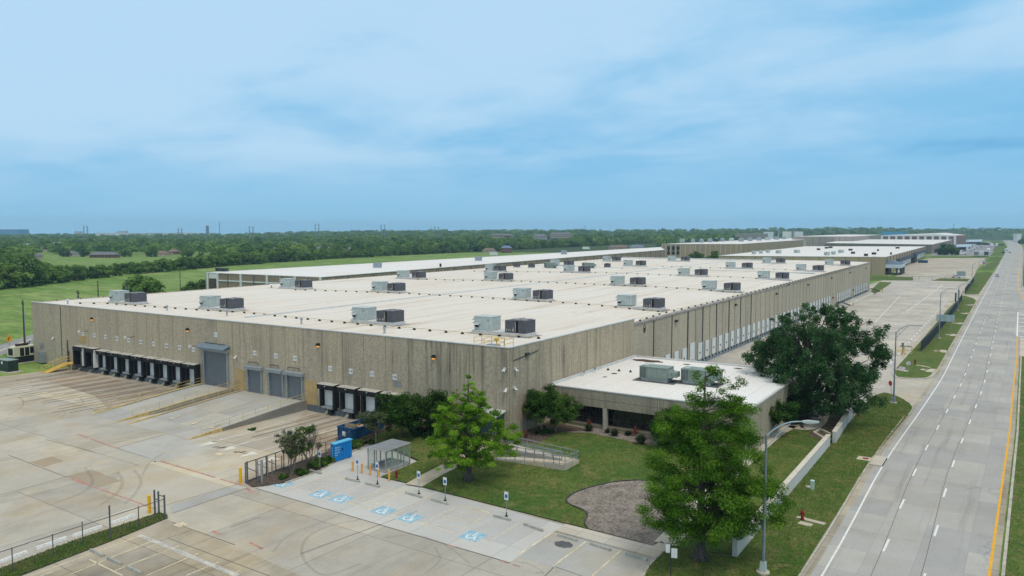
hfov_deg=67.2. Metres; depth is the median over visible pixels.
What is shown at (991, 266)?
verge
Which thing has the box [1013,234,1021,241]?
block
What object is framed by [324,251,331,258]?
wood tree
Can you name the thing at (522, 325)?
condenser unit
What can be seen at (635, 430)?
red yucca
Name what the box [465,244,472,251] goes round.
wood tree
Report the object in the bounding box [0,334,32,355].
side street
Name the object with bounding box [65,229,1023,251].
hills
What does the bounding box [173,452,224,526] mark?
paint patch
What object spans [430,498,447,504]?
wheel stop
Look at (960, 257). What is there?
verge
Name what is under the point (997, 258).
verge
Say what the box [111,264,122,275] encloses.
wood tree
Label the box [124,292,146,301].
condenser unit
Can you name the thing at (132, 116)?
sky
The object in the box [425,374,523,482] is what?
bald cypress
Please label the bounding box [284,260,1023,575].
kerb
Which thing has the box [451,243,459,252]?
wood tree
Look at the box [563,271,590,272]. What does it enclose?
equipment curb
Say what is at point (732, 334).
dock door
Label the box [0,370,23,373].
transformer pad
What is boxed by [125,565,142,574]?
wheel stop
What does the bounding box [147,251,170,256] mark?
house
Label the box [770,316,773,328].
dock door
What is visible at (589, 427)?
grass tuft
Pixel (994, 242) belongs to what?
verge
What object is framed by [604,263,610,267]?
condenser
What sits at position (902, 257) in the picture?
warehouse
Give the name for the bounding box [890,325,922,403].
street lamp
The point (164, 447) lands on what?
concrete slab
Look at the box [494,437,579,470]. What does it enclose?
access ramp
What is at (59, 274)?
wood tree
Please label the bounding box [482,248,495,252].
house
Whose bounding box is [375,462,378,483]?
parking sign
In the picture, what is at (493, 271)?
equipment curb
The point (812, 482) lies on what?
utility pedestal
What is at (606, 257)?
air handler
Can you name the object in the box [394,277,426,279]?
equipment curb
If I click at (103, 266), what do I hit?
wood tree
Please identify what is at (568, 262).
condenser unit
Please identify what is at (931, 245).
warehouse
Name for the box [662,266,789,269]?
gas pipe
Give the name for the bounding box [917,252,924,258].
dock door
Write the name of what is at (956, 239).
warehouse
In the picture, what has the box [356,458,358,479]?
parking sign
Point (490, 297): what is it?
gas pipe
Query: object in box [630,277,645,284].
condenser unit
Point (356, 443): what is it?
shrub
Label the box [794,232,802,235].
hall
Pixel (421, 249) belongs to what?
wood tree
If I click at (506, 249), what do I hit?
house
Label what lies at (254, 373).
roller door
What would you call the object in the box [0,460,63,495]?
pale slab
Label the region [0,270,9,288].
wood tree
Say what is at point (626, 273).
gas pipe
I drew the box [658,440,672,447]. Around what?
shrub
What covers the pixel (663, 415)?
tree
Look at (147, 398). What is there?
ramp kerb
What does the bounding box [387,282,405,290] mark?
condenser unit
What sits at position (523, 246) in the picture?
wood tree
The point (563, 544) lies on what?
oil stain
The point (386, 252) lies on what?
wood tree
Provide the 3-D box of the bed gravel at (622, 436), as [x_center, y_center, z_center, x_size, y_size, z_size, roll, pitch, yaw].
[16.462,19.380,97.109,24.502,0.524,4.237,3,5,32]
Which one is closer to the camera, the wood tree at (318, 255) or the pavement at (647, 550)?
the pavement at (647, 550)
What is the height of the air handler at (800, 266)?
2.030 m
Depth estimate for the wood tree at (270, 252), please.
703.77 m
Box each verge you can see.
[645,393,911,575]
[870,275,912,280]
[871,282,891,293]
[895,295,975,377]
[931,256,987,257]
[932,278,968,280]
[965,272,992,293]
[979,262,999,269]
[986,256,1002,261]
[990,240,1004,244]
[990,252,1004,255]
[993,244,1006,250]
[1005,357,1023,575]
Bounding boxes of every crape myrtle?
[274,429,305,473]
[295,424,323,463]
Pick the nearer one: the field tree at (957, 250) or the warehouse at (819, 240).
the field tree at (957, 250)
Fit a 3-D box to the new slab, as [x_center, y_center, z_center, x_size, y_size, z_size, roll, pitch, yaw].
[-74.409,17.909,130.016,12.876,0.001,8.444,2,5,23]
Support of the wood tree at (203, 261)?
on the ground at (10, 314)
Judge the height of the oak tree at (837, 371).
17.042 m
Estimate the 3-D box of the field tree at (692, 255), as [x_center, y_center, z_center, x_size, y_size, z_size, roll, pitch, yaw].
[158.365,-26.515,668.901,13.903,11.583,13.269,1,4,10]
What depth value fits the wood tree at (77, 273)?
433.59 m
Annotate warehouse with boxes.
[32,257,870,439]
[205,247,664,288]
[718,246,927,274]
[792,234,881,245]
[824,239,956,253]
[881,233,965,244]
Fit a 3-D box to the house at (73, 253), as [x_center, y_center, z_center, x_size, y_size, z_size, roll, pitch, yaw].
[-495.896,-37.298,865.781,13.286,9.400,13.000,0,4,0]
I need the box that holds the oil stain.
[555,541,572,547]
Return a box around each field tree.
[122,274,165,292]
[181,281,205,290]
[196,279,205,289]
[688,251,699,257]
[707,251,719,258]
[936,243,953,254]
[944,244,960,254]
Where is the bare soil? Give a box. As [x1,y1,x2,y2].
[789,407,840,439]
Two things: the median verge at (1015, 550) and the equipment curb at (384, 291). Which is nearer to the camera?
the median verge at (1015, 550)
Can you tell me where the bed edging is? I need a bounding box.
[566,479,661,527]
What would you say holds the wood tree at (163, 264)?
on the ground at (10, 314)
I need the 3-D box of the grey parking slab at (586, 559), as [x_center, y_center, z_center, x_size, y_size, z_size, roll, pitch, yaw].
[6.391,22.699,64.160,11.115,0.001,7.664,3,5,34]
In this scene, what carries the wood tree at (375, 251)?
on the ground at (10, 314)
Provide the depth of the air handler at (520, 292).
165.78 m
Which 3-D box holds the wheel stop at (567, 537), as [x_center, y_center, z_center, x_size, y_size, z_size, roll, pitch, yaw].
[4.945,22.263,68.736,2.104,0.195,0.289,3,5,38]
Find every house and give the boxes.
[35,253,43,258]
[65,251,78,256]
[89,252,119,257]
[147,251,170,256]
[169,249,179,253]
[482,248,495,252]
[491,234,513,237]
[501,246,511,252]
[533,234,546,239]
[550,232,571,237]
[609,245,628,248]
[629,245,644,248]
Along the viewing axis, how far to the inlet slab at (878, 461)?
92.10 m
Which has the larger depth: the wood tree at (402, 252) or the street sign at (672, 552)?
the wood tree at (402, 252)
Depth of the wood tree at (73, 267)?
440.90 m
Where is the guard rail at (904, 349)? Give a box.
[896,346,911,354]
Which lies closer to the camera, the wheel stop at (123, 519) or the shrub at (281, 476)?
the wheel stop at (123, 519)
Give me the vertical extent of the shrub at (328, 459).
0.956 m
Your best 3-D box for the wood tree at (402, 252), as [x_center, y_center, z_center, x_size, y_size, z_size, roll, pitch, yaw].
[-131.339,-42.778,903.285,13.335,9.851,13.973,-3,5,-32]
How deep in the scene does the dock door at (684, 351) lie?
151.57 m
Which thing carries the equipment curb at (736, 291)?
on the warehouse at (337, 367)
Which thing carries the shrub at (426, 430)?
on the bed mulch at (369, 436)
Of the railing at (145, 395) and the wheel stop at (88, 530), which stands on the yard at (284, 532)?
the wheel stop at (88, 530)
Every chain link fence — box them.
[0,499,163,571]
[284,419,359,467]
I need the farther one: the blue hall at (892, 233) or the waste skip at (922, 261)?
the blue hall at (892, 233)
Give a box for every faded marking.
[28,285,941,543]
[138,534,239,575]
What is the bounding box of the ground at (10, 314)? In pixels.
[0,234,1023,575]
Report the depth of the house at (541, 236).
1500.00 m
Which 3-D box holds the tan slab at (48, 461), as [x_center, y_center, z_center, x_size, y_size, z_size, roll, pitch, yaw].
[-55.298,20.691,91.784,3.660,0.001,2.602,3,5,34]
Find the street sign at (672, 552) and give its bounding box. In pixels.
[666,544,676,575]
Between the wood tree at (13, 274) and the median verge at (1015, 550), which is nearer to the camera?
the median verge at (1015, 550)
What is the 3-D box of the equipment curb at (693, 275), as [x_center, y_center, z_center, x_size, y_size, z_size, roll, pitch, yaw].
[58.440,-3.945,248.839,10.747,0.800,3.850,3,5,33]
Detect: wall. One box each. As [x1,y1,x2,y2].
[732,434,829,556]
[813,428,831,438]
[832,411,851,442]
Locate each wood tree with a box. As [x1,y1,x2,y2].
[0,263,35,287]
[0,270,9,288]
[12,259,46,285]
[30,266,51,284]
[40,261,52,266]
[44,266,70,283]
[47,265,72,281]
[57,247,70,256]
[68,264,86,279]
[71,268,86,279]
[78,248,89,256]
[84,266,100,277]
[95,266,111,277]
[100,264,113,275]
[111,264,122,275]
[119,248,132,256]
[119,263,128,273]
[123,263,136,273]
[133,263,148,273]
[144,245,158,256]
[144,262,158,272]
[152,258,172,271]
[170,261,175,270]
[174,256,187,269]
[180,248,194,256]
[186,257,197,268]
[191,255,210,267]
[204,255,215,267]
[206,254,226,266]
[213,255,222,266]
[222,254,232,265]
[227,252,241,264]
[239,254,249,264]
[241,251,265,263]
[263,250,279,260]
[268,253,275,261]
[274,251,289,261]
[288,248,302,260]
[300,250,311,260]
[309,250,321,258]
[311,250,316,259]
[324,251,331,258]
[332,251,340,258]
[340,251,348,257]
[348,251,357,257]
[356,251,363,257]
[362,248,373,256]
[369,248,379,256]
[383,249,391,255]
[391,247,399,255]
[395,247,405,254]
[403,246,411,254]
[412,245,418,254]
[418,246,426,253]
[425,245,440,253]
[437,244,445,252]
[442,242,455,252]
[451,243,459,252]
[459,244,465,251]
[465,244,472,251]
[469,242,481,251]
[492,242,502,250]
[510,241,519,249]
[520,243,526,248]
[525,242,533,248]
[539,241,545,247]
[559,240,568,246]
[566,240,576,246]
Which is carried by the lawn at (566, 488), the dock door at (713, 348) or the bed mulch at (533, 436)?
the bed mulch at (533, 436)
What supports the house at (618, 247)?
on the hills
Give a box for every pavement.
[406,447,485,486]
[555,524,665,557]
[655,425,796,545]
[788,409,829,429]
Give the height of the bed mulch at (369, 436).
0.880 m
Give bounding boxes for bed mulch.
[245,440,369,486]
[357,422,493,440]
[500,421,593,442]
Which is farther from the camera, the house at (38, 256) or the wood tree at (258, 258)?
the house at (38, 256)
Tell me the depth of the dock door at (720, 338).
170.61 m
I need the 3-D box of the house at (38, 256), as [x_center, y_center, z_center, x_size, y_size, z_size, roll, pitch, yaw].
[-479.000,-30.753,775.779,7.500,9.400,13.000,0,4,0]
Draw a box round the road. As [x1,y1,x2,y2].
[801,240,1023,575]
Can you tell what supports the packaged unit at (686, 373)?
on the office building
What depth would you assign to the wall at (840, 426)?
103.54 m
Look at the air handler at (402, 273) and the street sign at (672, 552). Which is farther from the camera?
the air handler at (402, 273)
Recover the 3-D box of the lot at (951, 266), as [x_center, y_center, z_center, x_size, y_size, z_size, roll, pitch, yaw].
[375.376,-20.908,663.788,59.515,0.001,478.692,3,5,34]
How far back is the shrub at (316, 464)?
88.88 m
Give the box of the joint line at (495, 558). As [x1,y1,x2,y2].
[1,310,998,575]
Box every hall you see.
[735,234,767,239]
[763,232,773,238]
[782,232,791,237]
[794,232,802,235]
[881,232,907,234]
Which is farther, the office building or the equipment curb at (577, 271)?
the equipment curb at (577, 271)
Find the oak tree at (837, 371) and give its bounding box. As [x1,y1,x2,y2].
[741,301,893,419]
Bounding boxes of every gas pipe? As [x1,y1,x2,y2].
[75,302,539,338]
[295,289,658,311]
[414,278,734,291]
[474,271,756,278]
[639,266,851,320]
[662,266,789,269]
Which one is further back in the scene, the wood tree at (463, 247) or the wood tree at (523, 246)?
the wood tree at (523, 246)
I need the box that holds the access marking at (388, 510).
[270,482,487,541]
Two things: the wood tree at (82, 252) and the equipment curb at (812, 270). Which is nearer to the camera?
the equipment curb at (812, 270)
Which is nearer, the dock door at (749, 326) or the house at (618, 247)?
the dock door at (749, 326)
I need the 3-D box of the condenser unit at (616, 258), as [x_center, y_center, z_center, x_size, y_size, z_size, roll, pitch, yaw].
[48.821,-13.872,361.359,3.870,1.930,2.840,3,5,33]
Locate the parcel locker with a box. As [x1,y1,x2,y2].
[330,438,352,461]
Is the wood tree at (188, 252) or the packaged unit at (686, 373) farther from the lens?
the wood tree at (188, 252)
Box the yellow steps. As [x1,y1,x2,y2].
[40,356,72,372]
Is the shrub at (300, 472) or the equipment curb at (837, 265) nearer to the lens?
the shrub at (300, 472)
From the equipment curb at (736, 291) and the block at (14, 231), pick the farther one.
the block at (14, 231)
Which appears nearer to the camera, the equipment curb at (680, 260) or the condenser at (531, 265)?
the condenser at (531, 265)
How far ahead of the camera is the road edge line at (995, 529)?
85.81 m
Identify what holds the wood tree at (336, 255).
on the ground at (10, 314)
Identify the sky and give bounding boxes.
[0,0,1023,233]
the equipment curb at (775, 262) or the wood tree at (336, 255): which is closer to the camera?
the equipment curb at (775, 262)
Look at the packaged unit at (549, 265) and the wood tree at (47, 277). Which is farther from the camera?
the wood tree at (47, 277)
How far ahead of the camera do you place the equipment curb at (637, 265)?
313.29 m
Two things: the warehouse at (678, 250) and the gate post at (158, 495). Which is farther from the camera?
the warehouse at (678, 250)
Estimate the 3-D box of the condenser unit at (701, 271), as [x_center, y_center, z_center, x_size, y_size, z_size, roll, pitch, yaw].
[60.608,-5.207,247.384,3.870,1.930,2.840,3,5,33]
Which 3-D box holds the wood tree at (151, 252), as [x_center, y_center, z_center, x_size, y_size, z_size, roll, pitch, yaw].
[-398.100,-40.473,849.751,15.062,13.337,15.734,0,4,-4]
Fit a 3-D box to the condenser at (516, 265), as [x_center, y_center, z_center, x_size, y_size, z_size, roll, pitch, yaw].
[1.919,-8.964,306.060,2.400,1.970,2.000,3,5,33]
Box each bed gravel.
[565,423,678,446]
[567,480,692,544]
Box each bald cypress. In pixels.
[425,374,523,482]
[635,364,796,562]
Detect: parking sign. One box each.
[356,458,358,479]
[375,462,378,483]
[417,471,420,493]
[443,477,446,500]
[504,491,507,516]
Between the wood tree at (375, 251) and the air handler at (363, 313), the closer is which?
the air handler at (363, 313)
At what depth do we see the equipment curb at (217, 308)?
145.78 m
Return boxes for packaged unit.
[544,262,557,267]
[582,262,595,267]
[633,363,680,384]
[675,366,724,387]
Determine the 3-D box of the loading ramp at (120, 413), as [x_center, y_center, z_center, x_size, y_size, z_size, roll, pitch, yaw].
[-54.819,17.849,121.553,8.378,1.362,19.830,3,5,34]
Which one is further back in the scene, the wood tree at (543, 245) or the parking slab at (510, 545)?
the wood tree at (543, 245)
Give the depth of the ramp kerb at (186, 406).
117.21 m
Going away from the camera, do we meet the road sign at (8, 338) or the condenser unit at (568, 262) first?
the road sign at (8, 338)
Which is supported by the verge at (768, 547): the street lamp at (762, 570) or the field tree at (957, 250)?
the street lamp at (762, 570)
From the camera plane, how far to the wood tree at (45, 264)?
427.70 m
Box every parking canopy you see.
[956,244,972,249]
[965,239,982,243]
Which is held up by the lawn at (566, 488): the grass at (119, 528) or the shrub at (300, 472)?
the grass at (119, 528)
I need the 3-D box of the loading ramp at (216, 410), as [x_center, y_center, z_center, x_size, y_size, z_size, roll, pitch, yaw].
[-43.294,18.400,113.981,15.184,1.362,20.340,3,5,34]
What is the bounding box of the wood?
[0,227,1023,263]
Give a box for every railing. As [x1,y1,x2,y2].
[96,378,201,408]
[132,382,231,415]
[138,384,241,416]
[201,394,302,433]
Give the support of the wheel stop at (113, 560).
on the old parking slab at (163, 531)
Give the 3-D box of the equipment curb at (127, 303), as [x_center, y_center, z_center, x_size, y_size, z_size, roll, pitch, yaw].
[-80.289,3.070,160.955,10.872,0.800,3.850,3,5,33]
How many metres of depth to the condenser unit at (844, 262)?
320.05 m
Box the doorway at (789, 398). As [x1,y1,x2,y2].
[786,392,793,418]
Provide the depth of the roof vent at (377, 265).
341.99 m
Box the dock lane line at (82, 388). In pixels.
[1,373,157,404]
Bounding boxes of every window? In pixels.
[566,404,742,444]
[667,246,678,254]
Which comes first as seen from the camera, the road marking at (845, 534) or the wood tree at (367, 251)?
the road marking at (845, 534)
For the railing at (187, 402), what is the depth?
117.42 m
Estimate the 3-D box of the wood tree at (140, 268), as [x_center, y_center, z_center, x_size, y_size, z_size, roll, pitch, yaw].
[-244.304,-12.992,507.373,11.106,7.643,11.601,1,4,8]
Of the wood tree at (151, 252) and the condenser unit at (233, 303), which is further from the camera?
the wood tree at (151, 252)
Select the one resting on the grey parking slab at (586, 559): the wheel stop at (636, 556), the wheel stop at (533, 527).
the wheel stop at (636, 556)
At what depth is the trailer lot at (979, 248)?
1139.09 m
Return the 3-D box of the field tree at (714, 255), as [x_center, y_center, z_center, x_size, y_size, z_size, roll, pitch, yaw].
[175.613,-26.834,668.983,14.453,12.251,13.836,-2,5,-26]
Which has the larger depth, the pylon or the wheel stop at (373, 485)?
the pylon
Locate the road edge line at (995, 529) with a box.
[987,249,1023,575]
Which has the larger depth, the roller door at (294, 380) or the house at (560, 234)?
the house at (560, 234)
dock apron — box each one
[38,370,178,406]
[235,411,355,486]
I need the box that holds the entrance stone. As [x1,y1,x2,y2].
[893,366,906,371]
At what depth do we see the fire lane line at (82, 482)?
83.43 m
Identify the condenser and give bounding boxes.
[513,263,520,267]
[528,263,534,267]
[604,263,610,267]
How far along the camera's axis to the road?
87.98 m
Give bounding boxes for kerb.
[91,383,202,413]
[115,388,233,421]
[128,390,243,423]
[189,400,305,439]
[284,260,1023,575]
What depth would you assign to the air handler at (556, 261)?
321.52 m
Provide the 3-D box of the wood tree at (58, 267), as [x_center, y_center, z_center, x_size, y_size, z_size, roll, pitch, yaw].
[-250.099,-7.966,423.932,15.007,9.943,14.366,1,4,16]
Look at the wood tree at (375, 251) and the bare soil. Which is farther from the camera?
the wood tree at (375, 251)
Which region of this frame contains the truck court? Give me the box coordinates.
[706,279,964,413]
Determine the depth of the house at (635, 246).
1180.30 m
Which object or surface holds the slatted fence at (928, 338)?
on the yard at (284, 532)
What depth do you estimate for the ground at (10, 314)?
434.76 m
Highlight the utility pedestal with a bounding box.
[810,480,814,489]
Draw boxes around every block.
[0,229,28,234]
[95,233,163,235]
[163,233,210,234]
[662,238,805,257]
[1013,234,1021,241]
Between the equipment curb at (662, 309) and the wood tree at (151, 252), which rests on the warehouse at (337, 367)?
the equipment curb at (662, 309)
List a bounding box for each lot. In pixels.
[888,258,984,275]
[930,242,994,255]
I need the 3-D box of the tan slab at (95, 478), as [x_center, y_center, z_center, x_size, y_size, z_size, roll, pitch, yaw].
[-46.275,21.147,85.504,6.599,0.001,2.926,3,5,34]
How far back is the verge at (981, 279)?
416.44 m
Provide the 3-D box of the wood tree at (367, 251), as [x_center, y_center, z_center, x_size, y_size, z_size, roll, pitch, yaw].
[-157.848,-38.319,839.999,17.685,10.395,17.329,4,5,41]
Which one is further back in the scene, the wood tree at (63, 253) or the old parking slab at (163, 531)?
the wood tree at (63, 253)
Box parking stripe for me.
[31,473,621,575]
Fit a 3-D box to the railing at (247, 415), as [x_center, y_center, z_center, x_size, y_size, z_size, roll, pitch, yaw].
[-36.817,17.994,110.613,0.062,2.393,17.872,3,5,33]
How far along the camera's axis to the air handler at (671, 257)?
363.00 m
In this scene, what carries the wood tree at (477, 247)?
on the ground at (10, 314)
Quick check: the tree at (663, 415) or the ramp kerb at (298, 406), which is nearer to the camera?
the tree at (663, 415)
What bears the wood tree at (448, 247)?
on the ground at (10, 314)
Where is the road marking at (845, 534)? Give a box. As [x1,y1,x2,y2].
[821,262,1023,575]
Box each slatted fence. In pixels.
[921,294,961,350]
[965,277,973,292]
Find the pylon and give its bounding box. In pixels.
[314,224,319,237]
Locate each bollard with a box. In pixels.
[147,495,150,513]
[239,467,241,483]
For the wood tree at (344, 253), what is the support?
on the ground at (10, 314)
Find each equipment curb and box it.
[108,300,150,304]
[197,306,246,311]
[279,286,312,289]
[346,319,407,326]
[371,290,408,292]
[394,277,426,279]
[471,329,541,338]
[481,279,513,281]
[483,270,506,271]
[509,297,555,301]
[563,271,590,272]
[609,283,646,286]
[616,305,669,311]
[623,265,646,266]
[667,260,691,261]
[677,274,709,276]
[701,289,742,292]
[723,267,751,268]
[757,278,790,280]
[762,262,787,263]
[795,270,826,271]
[824,264,850,265]
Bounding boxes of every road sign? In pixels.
[6,335,11,346]
[936,314,954,331]
[957,271,965,276]
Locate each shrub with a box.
[278,473,288,479]
[294,468,309,475]
[306,460,327,468]
[314,455,335,463]
[352,439,363,448]
[408,426,434,436]
[534,425,554,434]
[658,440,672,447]
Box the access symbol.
[276,483,477,539]
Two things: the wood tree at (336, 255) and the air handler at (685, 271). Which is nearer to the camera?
the air handler at (685, 271)
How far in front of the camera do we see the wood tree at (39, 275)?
390.74 m
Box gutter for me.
[802,295,1018,575]
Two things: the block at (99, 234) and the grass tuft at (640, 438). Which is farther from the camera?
the block at (99, 234)
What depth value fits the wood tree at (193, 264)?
564.18 m
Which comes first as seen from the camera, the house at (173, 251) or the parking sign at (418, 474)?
the parking sign at (418, 474)
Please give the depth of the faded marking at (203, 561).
64.91 m
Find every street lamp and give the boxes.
[756,420,818,575]
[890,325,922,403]
[937,288,954,338]
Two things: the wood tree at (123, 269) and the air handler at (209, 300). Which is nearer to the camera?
the air handler at (209, 300)
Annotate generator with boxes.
[5,341,33,362]
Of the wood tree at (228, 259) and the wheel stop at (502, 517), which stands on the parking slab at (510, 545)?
the wheel stop at (502, 517)
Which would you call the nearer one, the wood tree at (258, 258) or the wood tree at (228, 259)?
the wood tree at (228, 259)
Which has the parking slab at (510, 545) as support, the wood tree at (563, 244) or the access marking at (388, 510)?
the access marking at (388, 510)
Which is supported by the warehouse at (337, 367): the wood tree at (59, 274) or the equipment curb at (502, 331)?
the equipment curb at (502, 331)
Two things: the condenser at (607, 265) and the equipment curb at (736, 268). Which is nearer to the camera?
the equipment curb at (736, 268)
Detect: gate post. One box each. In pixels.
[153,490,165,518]
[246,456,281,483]
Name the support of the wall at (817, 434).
on the lawn at (566, 488)
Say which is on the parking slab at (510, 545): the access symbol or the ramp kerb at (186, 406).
the access symbol
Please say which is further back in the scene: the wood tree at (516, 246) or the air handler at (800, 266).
the wood tree at (516, 246)
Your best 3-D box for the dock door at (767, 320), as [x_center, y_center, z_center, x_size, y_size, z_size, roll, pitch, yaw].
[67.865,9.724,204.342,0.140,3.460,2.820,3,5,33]
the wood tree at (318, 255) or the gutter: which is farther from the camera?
the wood tree at (318, 255)
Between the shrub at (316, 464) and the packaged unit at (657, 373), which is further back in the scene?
the packaged unit at (657, 373)
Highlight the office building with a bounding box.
[551,355,803,453]
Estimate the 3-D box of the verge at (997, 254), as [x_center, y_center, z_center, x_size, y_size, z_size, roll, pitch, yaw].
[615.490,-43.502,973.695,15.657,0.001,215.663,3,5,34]
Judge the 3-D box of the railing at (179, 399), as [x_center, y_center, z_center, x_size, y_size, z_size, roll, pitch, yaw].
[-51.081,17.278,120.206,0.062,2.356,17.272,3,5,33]
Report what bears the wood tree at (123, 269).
on the ground at (10, 314)
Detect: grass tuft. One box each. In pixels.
[584,424,593,430]
[610,428,618,435]
[634,433,647,443]
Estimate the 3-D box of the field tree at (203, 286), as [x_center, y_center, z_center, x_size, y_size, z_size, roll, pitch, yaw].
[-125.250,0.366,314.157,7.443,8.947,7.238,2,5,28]
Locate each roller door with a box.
[195,342,229,388]
[243,361,262,393]
[264,364,284,397]
[282,367,304,400]
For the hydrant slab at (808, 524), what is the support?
on the verge at (768, 547)
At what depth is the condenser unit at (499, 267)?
274.93 m
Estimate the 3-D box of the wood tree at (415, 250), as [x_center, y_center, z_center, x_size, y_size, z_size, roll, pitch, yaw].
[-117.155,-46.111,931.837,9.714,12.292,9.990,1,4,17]
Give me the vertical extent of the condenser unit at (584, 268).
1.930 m
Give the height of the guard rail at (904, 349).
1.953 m
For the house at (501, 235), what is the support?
on the hills
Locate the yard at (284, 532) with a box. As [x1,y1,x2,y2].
[0,272,992,575]
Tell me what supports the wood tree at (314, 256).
on the ground at (10, 314)
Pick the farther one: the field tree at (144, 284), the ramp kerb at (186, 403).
the field tree at (144, 284)
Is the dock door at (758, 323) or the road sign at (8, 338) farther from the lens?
the dock door at (758, 323)
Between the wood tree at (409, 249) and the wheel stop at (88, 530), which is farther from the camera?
the wood tree at (409, 249)
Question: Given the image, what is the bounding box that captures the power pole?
[21,300,25,342]
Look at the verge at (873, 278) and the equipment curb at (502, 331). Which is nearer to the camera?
the equipment curb at (502, 331)
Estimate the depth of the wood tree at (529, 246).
1168.47 m
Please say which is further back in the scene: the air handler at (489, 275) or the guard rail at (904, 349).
the air handler at (489, 275)
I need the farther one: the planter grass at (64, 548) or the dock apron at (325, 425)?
the dock apron at (325, 425)
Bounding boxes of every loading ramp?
[89,384,227,420]
[128,391,300,438]
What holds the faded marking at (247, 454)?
on the truck court
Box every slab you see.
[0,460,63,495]
[24,520,298,575]
[32,387,93,401]
[32,457,62,466]
[69,470,119,486]
[106,461,235,512]
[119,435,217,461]
[169,485,246,512]
[258,444,562,561]
[520,532,653,575]
[796,516,825,526]
[857,455,886,466]
[921,369,937,371]
[1019,338,1023,355]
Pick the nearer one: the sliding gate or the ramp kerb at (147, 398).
the sliding gate
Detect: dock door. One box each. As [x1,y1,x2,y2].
[674,350,679,358]
[682,347,686,359]
[689,342,695,360]
[697,342,702,359]
[705,339,709,356]
[711,337,715,353]
[718,335,722,351]
[724,332,728,348]
[730,330,734,345]
[736,328,739,343]
[741,326,745,341]
[747,324,750,338]
[752,323,755,336]
[757,321,760,334]
[761,319,764,333]
[766,318,769,331]
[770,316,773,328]
[775,315,777,327]
[901,258,910,263]
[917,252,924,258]
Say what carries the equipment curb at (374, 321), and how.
on the warehouse at (337, 367)
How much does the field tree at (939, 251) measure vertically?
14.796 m
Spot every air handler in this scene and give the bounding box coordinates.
[109,290,128,300]
[199,295,220,306]
[279,278,295,286]
[351,306,376,319]
[371,281,388,289]
[396,270,409,276]
[472,314,500,330]
[483,272,496,278]
[485,264,495,269]
[512,287,530,297]
[550,259,559,264]
[563,265,574,270]
[603,256,610,259]
[610,276,624,283]
[615,294,635,305]
[623,260,632,264]
[668,256,675,259]
[677,268,689,274]
[701,280,716,288]
[725,262,735,266]
[757,271,769,277]
[762,257,770,261]
[795,264,805,269]
[824,259,833,263]
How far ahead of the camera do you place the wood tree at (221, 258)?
608.17 m
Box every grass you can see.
[0,384,1023,575]
[0,513,167,575]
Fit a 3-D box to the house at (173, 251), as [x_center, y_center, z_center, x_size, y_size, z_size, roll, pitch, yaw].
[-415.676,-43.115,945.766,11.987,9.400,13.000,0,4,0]
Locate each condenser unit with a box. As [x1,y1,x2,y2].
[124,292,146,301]
[220,297,243,308]
[295,279,311,287]
[376,309,403,322]
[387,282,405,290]
[412,271,425,277]
[494,265,505,270]
[499,273,512,279]
[505,318,535,333]
[533,289,552,298]
[564,260,573,264]
[578,266,590,271]
[612,256,620,260]
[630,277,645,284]
[636,260,645,264]
[643,297,664,307]
[681,256,689,260]
[694,269,707,274]
[723,282,740,289]
[742,262,752,267]
[775,272,788,278]
[776,258,785,262]
[812,265,823,269]
[840,260,849,264]
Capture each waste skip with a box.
[337,418,383,440]
[918,260,927,262]
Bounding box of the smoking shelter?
[366,439,410,472]
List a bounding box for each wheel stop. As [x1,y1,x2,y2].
[0,550,27,563]
[35,536,66,549]
[72,525,102,536]
[89,548,104,556]
[107,556,122,565]
[108,514,135,524]
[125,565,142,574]
[345,477,359,482]
[365,482,379,487]
[405,491,422,497]
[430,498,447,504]
[493,514,510,520]
[523,523,543,531]
[557,533,577,541]
[589,542,611,550]
[625,552,647,560]
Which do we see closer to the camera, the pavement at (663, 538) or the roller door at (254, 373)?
the pavement at (663, 538)
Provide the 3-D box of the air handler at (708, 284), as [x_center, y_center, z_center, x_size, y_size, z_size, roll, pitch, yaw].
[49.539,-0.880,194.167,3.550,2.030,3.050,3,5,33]
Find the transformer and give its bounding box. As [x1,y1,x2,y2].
[0,358,18,371]
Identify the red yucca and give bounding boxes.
[630,425,639,435]
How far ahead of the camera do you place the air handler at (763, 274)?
236.20 m
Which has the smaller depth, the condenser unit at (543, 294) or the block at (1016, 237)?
the condenser unit at (543, 294)
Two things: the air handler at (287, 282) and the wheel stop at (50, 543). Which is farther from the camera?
the air handler at (287, 282)
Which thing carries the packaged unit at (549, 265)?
on the warehouse at (337, 367)
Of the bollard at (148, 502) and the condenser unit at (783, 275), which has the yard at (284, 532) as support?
the bollard at (148, 502)
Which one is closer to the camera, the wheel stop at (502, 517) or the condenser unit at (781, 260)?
the wheel stop at (502, 517)
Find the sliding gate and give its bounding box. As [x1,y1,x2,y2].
[244,450,283,481]
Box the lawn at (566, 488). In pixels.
[364,406,841,553]
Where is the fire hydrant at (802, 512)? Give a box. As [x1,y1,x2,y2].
[800,509,804,519]
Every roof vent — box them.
[215,268,228,271]
[373,263,381,267]
[475,256,481,260]
[561,250,566,254]
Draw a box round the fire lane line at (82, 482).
[71,434,519,566]
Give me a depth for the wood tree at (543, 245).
1201.67 m
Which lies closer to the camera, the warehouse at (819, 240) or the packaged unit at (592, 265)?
the packaged unit at (592, 265)
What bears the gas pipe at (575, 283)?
on the warehouse at (337, 367)
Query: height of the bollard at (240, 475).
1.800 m
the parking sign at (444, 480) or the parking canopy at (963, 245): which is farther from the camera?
the parking canopy at (963, 245)
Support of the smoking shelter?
on the parking slab at (510, 545)
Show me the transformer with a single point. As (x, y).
(8, 364)

